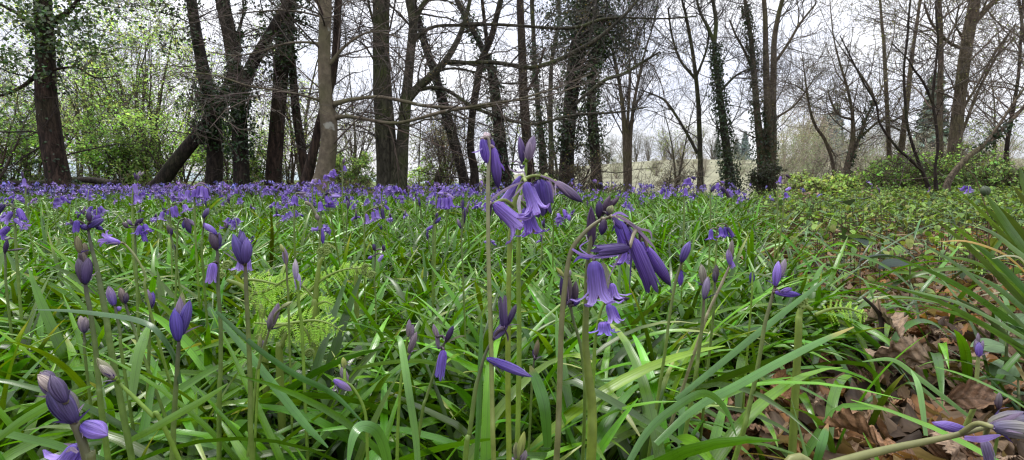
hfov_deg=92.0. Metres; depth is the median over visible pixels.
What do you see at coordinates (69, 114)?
leafy shrub
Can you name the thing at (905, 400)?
dry leaf
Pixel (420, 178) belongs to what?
leafy shrub
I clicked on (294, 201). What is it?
bluebell
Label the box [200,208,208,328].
bluebell
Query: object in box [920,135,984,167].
hazy tree
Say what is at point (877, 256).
broad leaf
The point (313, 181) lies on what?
bluebell
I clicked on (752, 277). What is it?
bluebell
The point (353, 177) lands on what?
leafy shrub
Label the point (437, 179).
tree stump
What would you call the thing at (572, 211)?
bluebell
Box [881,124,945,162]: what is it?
hazy tree
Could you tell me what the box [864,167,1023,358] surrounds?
daffodil clump
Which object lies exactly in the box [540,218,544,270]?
bluebell
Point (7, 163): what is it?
twiggy shrub
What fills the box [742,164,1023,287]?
ground cover
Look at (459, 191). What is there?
bluebell
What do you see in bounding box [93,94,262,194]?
leafy shrub
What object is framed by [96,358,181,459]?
bluebell
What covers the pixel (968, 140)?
field edge tree
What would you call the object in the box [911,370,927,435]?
strap leaf
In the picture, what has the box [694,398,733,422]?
dry leaf
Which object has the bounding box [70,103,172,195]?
leafy shrub
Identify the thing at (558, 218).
bluebell
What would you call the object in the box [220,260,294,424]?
bracken fern
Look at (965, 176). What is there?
leafy bush
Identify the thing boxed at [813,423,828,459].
strap leaf
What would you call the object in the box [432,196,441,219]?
bluebell
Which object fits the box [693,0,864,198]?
ivy clad tree
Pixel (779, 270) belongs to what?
bluebell
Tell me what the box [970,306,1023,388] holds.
dead leaf
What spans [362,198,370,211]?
bluebell
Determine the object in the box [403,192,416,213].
bluebell
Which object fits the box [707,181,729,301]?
bluebell
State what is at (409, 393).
strap leaf
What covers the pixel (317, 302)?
bracken fern
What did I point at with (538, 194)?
bluebell
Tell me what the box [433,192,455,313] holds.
bluebell
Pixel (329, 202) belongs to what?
bluebell
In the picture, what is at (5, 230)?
bluebell
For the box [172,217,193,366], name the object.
bluebell
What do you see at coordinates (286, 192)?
bluebell
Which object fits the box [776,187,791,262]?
bluebell
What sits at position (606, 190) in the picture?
undergrowth
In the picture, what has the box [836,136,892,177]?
hazy tree
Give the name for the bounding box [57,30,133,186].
background tree
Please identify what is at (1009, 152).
hazy tree
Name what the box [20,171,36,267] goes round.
bluebell
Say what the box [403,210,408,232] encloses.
bluebell
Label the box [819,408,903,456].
dry leaf
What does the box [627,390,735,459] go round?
strap leaf
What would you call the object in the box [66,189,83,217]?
bluebell
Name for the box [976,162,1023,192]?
leafy bush
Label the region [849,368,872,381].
dry leaf
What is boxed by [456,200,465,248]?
bluebell
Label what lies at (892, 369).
dry leaf
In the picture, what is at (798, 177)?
leafy bush
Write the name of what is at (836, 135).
conifer tree
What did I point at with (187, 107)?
background tree
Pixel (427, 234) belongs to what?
bluebell
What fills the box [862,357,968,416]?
strap leaf
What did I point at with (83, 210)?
bluebell
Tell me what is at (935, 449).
dry leaf
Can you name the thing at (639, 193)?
bluebell
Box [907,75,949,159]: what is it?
conifer tree
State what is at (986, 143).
leaning tree
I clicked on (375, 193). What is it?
bluebell
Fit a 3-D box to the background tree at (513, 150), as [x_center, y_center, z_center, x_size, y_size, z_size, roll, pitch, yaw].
[-0.130,-5.350,24.790,4.546,7.214,3.375,-1,5,-16]
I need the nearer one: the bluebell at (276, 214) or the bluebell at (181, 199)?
the bluebell at (276, 214)
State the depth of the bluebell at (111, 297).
0.36 m
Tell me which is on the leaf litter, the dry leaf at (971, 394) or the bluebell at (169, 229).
the dry leaf at (971, 394)
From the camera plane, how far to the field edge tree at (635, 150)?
129.30 m
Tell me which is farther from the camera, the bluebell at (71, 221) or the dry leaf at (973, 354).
the bluebell at (71, 221)
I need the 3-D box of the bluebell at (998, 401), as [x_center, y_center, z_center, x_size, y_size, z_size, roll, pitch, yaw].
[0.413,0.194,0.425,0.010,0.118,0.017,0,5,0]
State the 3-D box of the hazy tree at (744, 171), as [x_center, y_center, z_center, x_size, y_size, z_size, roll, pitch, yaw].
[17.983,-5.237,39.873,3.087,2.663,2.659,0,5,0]
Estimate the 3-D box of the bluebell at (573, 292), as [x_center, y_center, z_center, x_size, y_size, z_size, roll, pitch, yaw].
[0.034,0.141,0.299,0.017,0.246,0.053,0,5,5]
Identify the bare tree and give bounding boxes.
[603,0,770,194]
[816,0,958,156]
[833,0,1008,190]
[906,0,1023,161]
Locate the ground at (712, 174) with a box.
[28,156,1023,459]
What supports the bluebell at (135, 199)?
on the ground at (712, 174)
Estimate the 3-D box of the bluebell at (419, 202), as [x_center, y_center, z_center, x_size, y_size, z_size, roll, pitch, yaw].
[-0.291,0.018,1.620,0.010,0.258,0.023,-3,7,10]
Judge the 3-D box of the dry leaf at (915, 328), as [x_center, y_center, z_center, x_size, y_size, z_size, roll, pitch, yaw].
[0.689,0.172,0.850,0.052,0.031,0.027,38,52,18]
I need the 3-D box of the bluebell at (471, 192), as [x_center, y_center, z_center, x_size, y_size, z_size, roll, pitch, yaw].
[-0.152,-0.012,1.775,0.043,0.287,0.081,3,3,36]
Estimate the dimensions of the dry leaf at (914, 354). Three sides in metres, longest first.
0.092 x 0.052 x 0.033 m
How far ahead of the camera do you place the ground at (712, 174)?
33.91 m
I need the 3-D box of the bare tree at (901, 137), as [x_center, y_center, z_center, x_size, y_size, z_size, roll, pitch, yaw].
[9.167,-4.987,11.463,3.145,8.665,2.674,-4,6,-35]
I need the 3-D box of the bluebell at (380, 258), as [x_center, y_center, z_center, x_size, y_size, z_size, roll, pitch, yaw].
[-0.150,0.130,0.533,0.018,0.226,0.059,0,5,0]
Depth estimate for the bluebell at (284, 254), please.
0.38 m
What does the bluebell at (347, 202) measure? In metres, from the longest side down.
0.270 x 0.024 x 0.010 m
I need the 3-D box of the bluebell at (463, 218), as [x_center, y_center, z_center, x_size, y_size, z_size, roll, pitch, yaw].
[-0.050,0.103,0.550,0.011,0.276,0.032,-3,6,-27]
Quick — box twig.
[862,296,884,345]
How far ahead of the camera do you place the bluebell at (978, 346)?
0.47 m
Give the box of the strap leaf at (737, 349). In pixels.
[674,275,829,400]
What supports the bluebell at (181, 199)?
on the ground at (712, 174)
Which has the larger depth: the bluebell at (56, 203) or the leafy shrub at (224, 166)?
the leafy shrub at (224, 166)
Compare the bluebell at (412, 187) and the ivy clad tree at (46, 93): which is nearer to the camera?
the bluebell at (412, 187)
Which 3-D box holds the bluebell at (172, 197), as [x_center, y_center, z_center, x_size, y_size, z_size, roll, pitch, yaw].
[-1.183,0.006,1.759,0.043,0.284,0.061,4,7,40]
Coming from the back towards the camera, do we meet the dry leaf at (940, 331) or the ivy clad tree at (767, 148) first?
the ivy clad tree at (767, 148)
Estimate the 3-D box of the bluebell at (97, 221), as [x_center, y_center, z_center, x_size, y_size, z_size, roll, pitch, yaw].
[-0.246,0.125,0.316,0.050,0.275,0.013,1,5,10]
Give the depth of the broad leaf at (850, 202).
2.43 m
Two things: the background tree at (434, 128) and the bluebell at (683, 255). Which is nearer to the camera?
the bluebell at (683, 255)
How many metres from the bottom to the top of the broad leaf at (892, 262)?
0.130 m
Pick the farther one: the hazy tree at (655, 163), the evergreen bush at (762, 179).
the hazy tree at (655, 163)
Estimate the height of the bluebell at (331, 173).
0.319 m
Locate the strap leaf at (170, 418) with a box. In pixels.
[131,383,227,441]
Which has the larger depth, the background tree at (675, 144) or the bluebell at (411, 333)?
the background tree at (675, 144)
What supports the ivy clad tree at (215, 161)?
on the ground at (712, 174)
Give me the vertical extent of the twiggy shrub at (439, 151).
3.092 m
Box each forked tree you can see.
[106,0,341,198]
[753,0,1003,181]
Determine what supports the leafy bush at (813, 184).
on the ground at (712, 174)
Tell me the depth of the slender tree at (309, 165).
6.86 m
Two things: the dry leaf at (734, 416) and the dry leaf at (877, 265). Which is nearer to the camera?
the dry leaf at (734, 416)
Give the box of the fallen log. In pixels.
[0,177,118,186]
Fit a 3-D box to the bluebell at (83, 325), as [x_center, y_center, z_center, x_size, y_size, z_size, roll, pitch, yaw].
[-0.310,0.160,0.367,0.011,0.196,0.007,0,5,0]
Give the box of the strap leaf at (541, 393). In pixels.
[529,365,551,447]
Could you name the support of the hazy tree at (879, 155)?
on the ground at (712, 174)
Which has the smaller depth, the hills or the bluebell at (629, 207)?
the bluebell at (629, 207)
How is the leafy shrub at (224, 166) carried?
on the ground at (712, 174)
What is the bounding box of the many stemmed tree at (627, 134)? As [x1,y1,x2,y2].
[570,0,683,193]
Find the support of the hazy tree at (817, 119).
on the ground at (712, 174)
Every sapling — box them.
[739,1,875,179]
[772,0,993,199]
[825,0,1023,199]
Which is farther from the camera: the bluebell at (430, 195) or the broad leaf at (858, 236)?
the bluebell at (430, 195)
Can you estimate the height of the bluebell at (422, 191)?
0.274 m
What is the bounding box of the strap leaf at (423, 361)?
[351,358,472,379]
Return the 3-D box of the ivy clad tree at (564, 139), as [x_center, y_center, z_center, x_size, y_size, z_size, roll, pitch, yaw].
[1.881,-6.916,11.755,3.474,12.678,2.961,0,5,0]
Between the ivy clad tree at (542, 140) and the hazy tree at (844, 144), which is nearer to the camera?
the ivy clad tree at (542, 140)
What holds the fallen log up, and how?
on the ground at (712, 174)
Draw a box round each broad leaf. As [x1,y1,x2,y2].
[838,199,854,232]
[839,235,868,281]
[847,234,883,291]
[855,197,870,234]
[859,254,907,294]
[878,258,910,315]
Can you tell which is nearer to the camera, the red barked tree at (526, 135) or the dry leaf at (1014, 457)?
the dry leaf at (1014, 457)
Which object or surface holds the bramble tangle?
on the ground at (712, 174)
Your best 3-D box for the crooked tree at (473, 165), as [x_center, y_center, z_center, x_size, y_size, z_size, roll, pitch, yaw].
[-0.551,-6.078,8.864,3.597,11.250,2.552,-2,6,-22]
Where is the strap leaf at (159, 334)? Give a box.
[34,309,181,383]
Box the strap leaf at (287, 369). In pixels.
[216,310,361,420]
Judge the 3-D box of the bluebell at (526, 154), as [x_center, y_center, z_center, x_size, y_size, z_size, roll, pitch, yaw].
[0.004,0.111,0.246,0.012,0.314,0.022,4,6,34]
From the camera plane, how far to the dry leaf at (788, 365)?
0.66 m
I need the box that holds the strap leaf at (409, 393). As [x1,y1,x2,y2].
[394,336,420,459]
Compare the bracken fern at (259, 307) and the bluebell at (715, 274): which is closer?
the bluebell at (715, 274)
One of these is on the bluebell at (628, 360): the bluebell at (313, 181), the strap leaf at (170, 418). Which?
the strap leaf at (170, 418)
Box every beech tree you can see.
[67,0,641,198]
[269,0,722,198]
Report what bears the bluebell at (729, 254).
on the ground at (712, 174)
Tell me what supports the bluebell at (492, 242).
on the ground at (712, 174)
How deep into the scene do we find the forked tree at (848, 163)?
11.26 m
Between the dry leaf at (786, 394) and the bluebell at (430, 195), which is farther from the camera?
the bluebell at (430, 195)
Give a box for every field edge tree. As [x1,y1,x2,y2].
[600,131,620,163]
[606,133,639,159]
[609,126,647,161]
[638,134,659,160]
[647,129,676,159]
[657,135,694,159]
[669,131,694,157]
[688,124,715,158]
[690,128,721,159]
[712,127,741,156]
[848,120,883,152]
[875,120,913,154]
[961,121,979,156]
[978,122,1023,154]
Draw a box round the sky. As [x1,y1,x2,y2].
[0,0,1023,181]
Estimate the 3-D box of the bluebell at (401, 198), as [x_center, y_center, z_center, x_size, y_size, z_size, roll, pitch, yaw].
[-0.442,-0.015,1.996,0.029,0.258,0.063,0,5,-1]
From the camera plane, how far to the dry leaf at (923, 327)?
0.83 m
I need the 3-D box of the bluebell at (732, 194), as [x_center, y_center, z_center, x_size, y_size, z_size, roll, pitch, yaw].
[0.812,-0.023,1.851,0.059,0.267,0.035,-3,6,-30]
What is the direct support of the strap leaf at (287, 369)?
on the bluebell at (628, 360)
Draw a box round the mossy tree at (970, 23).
[845,0,1023,172]
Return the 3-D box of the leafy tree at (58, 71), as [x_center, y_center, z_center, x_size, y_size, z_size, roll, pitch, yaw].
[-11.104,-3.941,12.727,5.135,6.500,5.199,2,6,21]
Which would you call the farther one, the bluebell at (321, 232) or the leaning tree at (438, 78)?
the leaning tree at (438, 78)
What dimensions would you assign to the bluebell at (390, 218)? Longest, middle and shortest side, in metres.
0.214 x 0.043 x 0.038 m
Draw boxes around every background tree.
[3,34,101,177]
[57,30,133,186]
[149,44,219,182]
[235,13,365,180]
[249,97,288,166]
[310,44,395,170]
[394,91,440,184]
[410,71,465,170]
[467,58,543,165]
[505,23,604,171]
[643,75,715,192]
[948,62,1023,165]
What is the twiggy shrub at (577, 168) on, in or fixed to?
on the ground at (712, 174)
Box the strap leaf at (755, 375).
[654,327,853,445]
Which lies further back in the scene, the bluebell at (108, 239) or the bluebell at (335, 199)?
the bluebell at (335, 199)
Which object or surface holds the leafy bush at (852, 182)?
on the ground at (712, 174)
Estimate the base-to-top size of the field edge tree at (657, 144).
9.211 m
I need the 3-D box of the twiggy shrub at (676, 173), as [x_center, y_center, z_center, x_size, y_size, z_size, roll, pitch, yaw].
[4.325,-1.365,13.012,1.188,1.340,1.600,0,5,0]
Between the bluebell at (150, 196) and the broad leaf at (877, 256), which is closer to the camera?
the broad leaf at (877, 256)
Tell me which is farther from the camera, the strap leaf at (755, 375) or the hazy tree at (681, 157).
the hazy tree at (681, 157)
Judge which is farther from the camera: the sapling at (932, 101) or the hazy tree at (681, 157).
the hazy tree at (681, 157)
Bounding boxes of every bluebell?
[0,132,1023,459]
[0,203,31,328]
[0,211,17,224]
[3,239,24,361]
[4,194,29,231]
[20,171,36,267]
[37,370,107,459]
[51,195,72,238]
[55,198,71,244]
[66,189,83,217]
[66,218,73,242]
[71,211,135,459]
[74,236,111,459]
[77,316,97,453]
[82,190,95,239]
[82,206,99,249]
[85,205,113,262]
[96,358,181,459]
[97,230,187,450]
[106,286,136,441]
[118,288,180,455]
[122,218,153,373]
[130,171,143,303]
[137,191,148,236]
[141,289,154,395]
[148,191,164,213]
[149,213,157,239]
[154,202,192,302]
[166,225,192,367]
[167,192,183,234]
[169,185,180,207]
[169,291,201,459]
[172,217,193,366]
[175,196,192,231]
[182,182,210,325]
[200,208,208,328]
[205,223,227,459]
[219,222,231,244]
[221,189,242,223]
[223,217,243,234]
[223,229,254,459]
[226,196,233,217]
[236,197,243,219]
[245,182,258,218]
[246,301,291,456]
[254,335,263,455]
[260,185,277,221]
[269,201,284,236]
[273,208,281,248]
[275,209,303,268]
[277,189,291,223]
[280,244,292,438]
[281,192,305,367]
[281,194,289,231]
[292,258,308,459]
[298,187,313,228]
[305,201,324,366]
[310,178,321,272]
[311,186,319,219]
[312,224,334,261]
[316,189,340,297]
[323,169,345,294]
[330,197,341,218]
[333,357,368,459]
[342,158,346,275]
[345,196,349,247]
[351,210,361,245]
[353,188,360,216]
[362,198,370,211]
[363,200,389,314]
[368,244,384,372]
[371,190,379,213]
[373,197,385,211]
[381,185,405,249]
[386,213,397,239]
[395,319,417,459]
[397,195,406,214]
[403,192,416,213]
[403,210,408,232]
[410,189,424,215]
[411,184,421,211]
[414,324,463,459]
[418,196,425,251]
[425,191,435,227]
[426,212,440,325]
[426,230,431,265]
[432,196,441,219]
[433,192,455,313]
[439,185,452,248]
[456,186,466,226]
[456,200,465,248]
[457,199,466,368]
[463,187,478,255]
[463,295,531,459]
[466,203,482,273]
[474,201,490,270]
[484,239,496,278]
[490,165,582,459]
[509,136,535,442]
[512,221,523,268]
[512,432,529,459]
[527,340,542,459]
[536,234,543,279]
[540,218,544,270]
[552,208,573,289]
[553,212,670,459]
[556,267,586,459]
[568,209,574,241]
[570,195,631,459]
[589,302,625,387]
[622,201,634,229]
[636,189,647,211]
[647,241,690,456]
[658,188,672,246]
[668,240,735,426]
[680,175,695,320]
[683,264,716,433]
[688,191,694,220]
[699,264,720,440]
[704,223,733,366]
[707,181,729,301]
[721,188,735,227]
[732,259,800,459]
[736,196,748,216]
[741,271,754,413]
[772,174,790,285]
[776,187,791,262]
[784,410,1023,459]
[877,187,881,231]
[949,333,988,459]
[958,185,972,250]
[993,392,1007,456]
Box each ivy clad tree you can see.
[0,0,193,202]
[82,0,266,196]
[223,0,360,195]
[452,0,559,192]
[490,0,558,179]
[528,0,666,190]
[564,0,660,195]
[655,0,803,197]
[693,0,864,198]
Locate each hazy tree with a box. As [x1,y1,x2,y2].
[606,152,637,178]
[645,154,666,175]
[666,148,694,172]
[688,153,710,175]
[715,149,751,177]
[777,114,823,169]
[777,141,821,185]
[778,127,842,180]
[780,83,858,168]
[786,118,845,170]
[810,127,877,171]
[819,140,886,183]
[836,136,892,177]
[858,138,920,171]
[861,123,899,161]
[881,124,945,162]
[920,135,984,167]
[964,133,1023,178]
[964,136,1023,168]
[984,145,1023,168]
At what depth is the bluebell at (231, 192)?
2.36 m
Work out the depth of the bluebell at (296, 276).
0.36 m
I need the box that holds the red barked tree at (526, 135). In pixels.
[482,0,589,181]
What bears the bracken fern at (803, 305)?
on the ground at (712, 174)
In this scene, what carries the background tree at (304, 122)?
on the ground at (712, 174)
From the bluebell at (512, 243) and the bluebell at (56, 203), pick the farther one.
the bluebell at (56, 203)
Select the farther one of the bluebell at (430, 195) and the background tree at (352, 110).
the background tree at (352, 110)
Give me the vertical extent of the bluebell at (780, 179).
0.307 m
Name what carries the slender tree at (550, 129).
on the ground at (712, 174)
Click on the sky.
(512, 36)
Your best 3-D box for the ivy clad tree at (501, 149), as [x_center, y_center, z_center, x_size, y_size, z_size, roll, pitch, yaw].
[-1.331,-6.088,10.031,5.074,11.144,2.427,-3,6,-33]
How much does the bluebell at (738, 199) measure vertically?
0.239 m
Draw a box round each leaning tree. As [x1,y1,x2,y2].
[145,1,316,195]
[394,0,492,192]
[915,0,1023,194]
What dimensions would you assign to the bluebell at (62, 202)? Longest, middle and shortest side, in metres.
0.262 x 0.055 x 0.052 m
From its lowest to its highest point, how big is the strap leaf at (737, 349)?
0.055 m
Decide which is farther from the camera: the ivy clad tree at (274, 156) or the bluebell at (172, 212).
the ivy clad tree at (274, 156)
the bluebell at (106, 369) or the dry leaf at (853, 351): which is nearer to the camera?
the bluebell at (106, 369)
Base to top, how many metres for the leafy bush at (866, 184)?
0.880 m
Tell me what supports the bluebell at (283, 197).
on the ground at (712, 174)
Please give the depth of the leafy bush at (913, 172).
8.94 m
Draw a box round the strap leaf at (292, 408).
[207,306,327,447]
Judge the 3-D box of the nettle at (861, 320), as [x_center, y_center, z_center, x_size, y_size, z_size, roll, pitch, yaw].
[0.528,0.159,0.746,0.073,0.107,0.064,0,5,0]
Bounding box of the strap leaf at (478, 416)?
[474,316,482,459]
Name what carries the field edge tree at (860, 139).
on the ground at (712, 174)
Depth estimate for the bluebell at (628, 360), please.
0.60 m
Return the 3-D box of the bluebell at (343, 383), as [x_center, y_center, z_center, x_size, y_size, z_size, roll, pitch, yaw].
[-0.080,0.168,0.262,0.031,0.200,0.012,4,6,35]
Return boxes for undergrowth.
[0,167,624,196]
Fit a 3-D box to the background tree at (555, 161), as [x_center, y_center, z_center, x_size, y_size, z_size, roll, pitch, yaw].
[1.547,-4.239,18.144,3.176,6.790,4.278,-3,6,-32]
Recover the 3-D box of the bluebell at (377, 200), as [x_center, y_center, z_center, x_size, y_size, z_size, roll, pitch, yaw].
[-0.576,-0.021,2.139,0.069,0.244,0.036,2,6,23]
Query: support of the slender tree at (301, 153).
on the ground at (712, 174)
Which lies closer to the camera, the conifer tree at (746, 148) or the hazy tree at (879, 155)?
the hazy tree at (879, 155)
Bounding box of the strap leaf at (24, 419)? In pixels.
[0,385,91,440]
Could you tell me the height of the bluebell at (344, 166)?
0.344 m
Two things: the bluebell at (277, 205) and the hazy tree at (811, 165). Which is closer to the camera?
the bluebell at (277, 205)
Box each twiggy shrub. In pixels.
[0,41,71,179]
[227,70,398,188]
[398,75,492,189]
[531,142,613,191]
[653,153,703,193]
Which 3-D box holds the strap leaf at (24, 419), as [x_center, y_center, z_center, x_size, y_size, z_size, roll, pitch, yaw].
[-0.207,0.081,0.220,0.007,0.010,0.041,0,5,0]
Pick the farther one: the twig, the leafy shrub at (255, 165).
the leafy shrub at (255, 165)
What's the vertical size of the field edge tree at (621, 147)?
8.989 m
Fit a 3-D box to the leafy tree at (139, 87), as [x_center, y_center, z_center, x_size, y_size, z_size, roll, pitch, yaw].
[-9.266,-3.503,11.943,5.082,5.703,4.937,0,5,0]
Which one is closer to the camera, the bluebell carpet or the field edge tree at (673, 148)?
the bluebell carpet
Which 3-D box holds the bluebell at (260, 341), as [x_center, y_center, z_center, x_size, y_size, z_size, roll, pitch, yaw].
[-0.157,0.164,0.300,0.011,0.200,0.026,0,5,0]
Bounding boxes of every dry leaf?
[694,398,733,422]
[718,396,740,422]
[744,395,783,413]
[745,423,769,436]
[769,368,801,420]
[776,361,801,372]
[800,384,816,402]
[801,380,812,396]
[814,391,828,404]
[818,352,834,365]
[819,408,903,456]
[833,427,862,439]
[841,409,870,439]
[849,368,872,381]
[851,332,874,352]
[863,298,907,337]
[864,334,945,368]
[870,264,882,272]
[879,361,899,376]
[885,437,908,459]
[891,397,915,409]
[908,323,928,339]
[916,323,930,332]
[924,327,943,336]
[926,436,1001,458]
[929,431,967,459]
[932,379,1011,409]
[934,329,952,341]
[936,337,957,345]
[948,347,989,374]
[971,313,984,321]
[977,320,1001,337]
[989,350,1011,355]
[995,332,1013,346]
[996,455,1023,459]
[1007,386,1023,401]
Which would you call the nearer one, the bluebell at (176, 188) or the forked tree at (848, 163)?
the bluebell at (176, 188)
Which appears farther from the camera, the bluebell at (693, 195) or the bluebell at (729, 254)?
the bluebell at (693, 195)
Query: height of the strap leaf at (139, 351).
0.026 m
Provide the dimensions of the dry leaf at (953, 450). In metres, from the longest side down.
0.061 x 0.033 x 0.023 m
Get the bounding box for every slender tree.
[208,1,348,174]
[266,0,370,196]
[530,0,576,177]
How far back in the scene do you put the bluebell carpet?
4.56 m
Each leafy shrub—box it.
[0,63,129,189]
[0,93,91,193]
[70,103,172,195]
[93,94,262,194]
[187,129,267,193]
[224,69,320,188]
[224,137,290,190]
[317,145,375,192]
[407,153,456,190]
[478,162,513,192]
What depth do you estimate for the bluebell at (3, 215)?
1.38 m
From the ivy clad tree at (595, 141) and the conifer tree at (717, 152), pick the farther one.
the conifer tree at (717, 152)
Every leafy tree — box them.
[0,0,224,185]
[19,0,229,184]
[56,0,311,182]
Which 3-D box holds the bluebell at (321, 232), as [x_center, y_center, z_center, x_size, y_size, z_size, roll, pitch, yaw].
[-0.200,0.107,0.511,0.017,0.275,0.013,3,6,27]
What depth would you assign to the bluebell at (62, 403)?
0.13 m
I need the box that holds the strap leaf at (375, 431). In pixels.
[347,420,391,459]
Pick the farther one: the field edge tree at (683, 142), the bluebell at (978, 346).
the field edge tree at (683, 142)
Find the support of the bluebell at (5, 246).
on the ground at (712, 174)
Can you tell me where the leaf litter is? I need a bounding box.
[689,203,1023,459]
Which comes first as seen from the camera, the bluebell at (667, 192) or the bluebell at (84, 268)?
the bluebell at (84, 268)
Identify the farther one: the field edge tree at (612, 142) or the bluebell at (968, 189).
the field edge tree at (612, 142)
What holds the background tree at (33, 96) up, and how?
on the ground at (712, 174)
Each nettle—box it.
[838,299,898,366]
[914,283,934,297]
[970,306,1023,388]
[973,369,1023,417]
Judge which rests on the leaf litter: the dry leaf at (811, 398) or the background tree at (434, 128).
the dry leaf at (811, 398)
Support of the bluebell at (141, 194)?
on the ground at (712, 174)
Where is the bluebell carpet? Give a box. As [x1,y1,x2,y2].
[0,178,933,217]
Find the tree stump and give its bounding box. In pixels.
[434,170,441,194]
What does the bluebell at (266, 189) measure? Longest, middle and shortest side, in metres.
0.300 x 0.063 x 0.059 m
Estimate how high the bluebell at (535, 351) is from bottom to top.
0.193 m
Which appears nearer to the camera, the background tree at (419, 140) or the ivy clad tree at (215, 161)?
the ivy clad tree at (215, 161)
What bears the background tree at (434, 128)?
on the ground at (712, 174)
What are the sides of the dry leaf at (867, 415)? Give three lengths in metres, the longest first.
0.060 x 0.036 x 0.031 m
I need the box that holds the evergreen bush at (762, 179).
[743,159,788,197]
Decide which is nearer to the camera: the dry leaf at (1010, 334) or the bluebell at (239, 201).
the dry leaf at (1010, 334)
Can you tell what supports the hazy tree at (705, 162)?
on the ground at (712, 174)
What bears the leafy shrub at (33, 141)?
on the ground at (712, 174)
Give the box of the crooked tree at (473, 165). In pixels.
[397,0,551,193]
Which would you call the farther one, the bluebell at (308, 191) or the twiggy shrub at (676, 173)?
the twiggy shrub at (676, 173)
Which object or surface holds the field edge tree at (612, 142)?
on the ground at (712, 174)
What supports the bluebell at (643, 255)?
on the ground at (712, 174)
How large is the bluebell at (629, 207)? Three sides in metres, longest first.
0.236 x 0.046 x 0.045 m
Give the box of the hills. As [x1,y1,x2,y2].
[6,157,449,182]
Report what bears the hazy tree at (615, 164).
on the ground at (712, 174)
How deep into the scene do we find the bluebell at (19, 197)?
1.74 m
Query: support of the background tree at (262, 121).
on the ground at (712, 174)
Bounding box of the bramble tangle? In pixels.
[0,131,758,197]
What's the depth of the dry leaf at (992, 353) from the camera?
0.74 m
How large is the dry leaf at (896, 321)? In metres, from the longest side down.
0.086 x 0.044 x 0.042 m
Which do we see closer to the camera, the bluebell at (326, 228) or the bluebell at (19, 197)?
the bluebell at (326, 228)
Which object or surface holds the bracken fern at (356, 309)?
on the ground at (712, 174)
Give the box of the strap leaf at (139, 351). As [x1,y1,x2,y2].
[128,327,149,399]
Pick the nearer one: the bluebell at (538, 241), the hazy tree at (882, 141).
the bluebell at (538, 241)
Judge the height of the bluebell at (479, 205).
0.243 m
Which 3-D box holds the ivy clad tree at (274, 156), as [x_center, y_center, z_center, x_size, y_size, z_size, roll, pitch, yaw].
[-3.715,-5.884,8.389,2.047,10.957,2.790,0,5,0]
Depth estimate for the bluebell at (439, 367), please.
0.26 m
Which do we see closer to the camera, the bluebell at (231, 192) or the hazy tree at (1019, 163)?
the bluebell at (231, 192)
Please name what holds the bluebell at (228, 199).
on the ground at (712, 174)
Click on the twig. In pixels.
(879, 315)
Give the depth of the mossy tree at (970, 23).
9.24 m
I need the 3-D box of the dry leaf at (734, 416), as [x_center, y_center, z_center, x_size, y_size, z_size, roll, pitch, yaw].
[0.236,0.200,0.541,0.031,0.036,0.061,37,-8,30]
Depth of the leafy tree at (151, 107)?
13.79 m
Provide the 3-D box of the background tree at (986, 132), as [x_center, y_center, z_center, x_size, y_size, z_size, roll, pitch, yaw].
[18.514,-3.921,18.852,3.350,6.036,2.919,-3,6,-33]
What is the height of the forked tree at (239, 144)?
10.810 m
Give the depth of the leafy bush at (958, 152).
9.01 m
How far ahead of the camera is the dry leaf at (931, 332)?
0.83 m
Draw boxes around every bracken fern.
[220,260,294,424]
[253,307,344,435]
[284,242,375,448]
[341,260,371,384]
[788,298,867,454]
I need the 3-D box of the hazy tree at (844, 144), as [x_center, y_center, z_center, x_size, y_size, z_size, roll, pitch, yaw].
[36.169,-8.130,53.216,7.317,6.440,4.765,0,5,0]
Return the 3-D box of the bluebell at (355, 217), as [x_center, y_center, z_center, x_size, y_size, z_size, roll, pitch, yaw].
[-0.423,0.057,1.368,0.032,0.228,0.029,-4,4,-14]
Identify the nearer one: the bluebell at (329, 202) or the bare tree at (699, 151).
the bluebell at (329, 202)
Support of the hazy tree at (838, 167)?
on the ground at (712, 174)
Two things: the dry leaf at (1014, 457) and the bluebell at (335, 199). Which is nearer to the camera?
the dry leaf at (1014, 457)
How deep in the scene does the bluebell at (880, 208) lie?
2.57 m
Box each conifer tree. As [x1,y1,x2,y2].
[713,137,721,159]
[737,131,753,159]
[818,104,847,160]
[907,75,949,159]
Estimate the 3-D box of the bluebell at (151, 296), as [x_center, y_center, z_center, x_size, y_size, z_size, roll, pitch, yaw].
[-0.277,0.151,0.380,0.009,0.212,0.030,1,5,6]
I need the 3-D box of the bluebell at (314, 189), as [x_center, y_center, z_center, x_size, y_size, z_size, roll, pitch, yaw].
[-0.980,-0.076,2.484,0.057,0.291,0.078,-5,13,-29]
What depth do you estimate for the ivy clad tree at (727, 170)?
13.65 m
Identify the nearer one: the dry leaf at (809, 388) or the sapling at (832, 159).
the dry leaf at (809, 388)
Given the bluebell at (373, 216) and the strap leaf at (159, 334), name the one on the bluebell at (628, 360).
the strap leaf at (159, 334)
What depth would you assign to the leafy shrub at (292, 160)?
11.53 m
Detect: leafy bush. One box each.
[780,169,817,194]
[795,175,846,199]
[818,170,864,194]
[838,158,917,193]
[862,148,961,194]
[902,137,1009,183]
[910,148,1016,196]
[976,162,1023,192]
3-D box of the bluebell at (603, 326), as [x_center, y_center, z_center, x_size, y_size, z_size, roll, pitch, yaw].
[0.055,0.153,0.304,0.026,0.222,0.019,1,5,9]
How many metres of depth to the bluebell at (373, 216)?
0.68 m

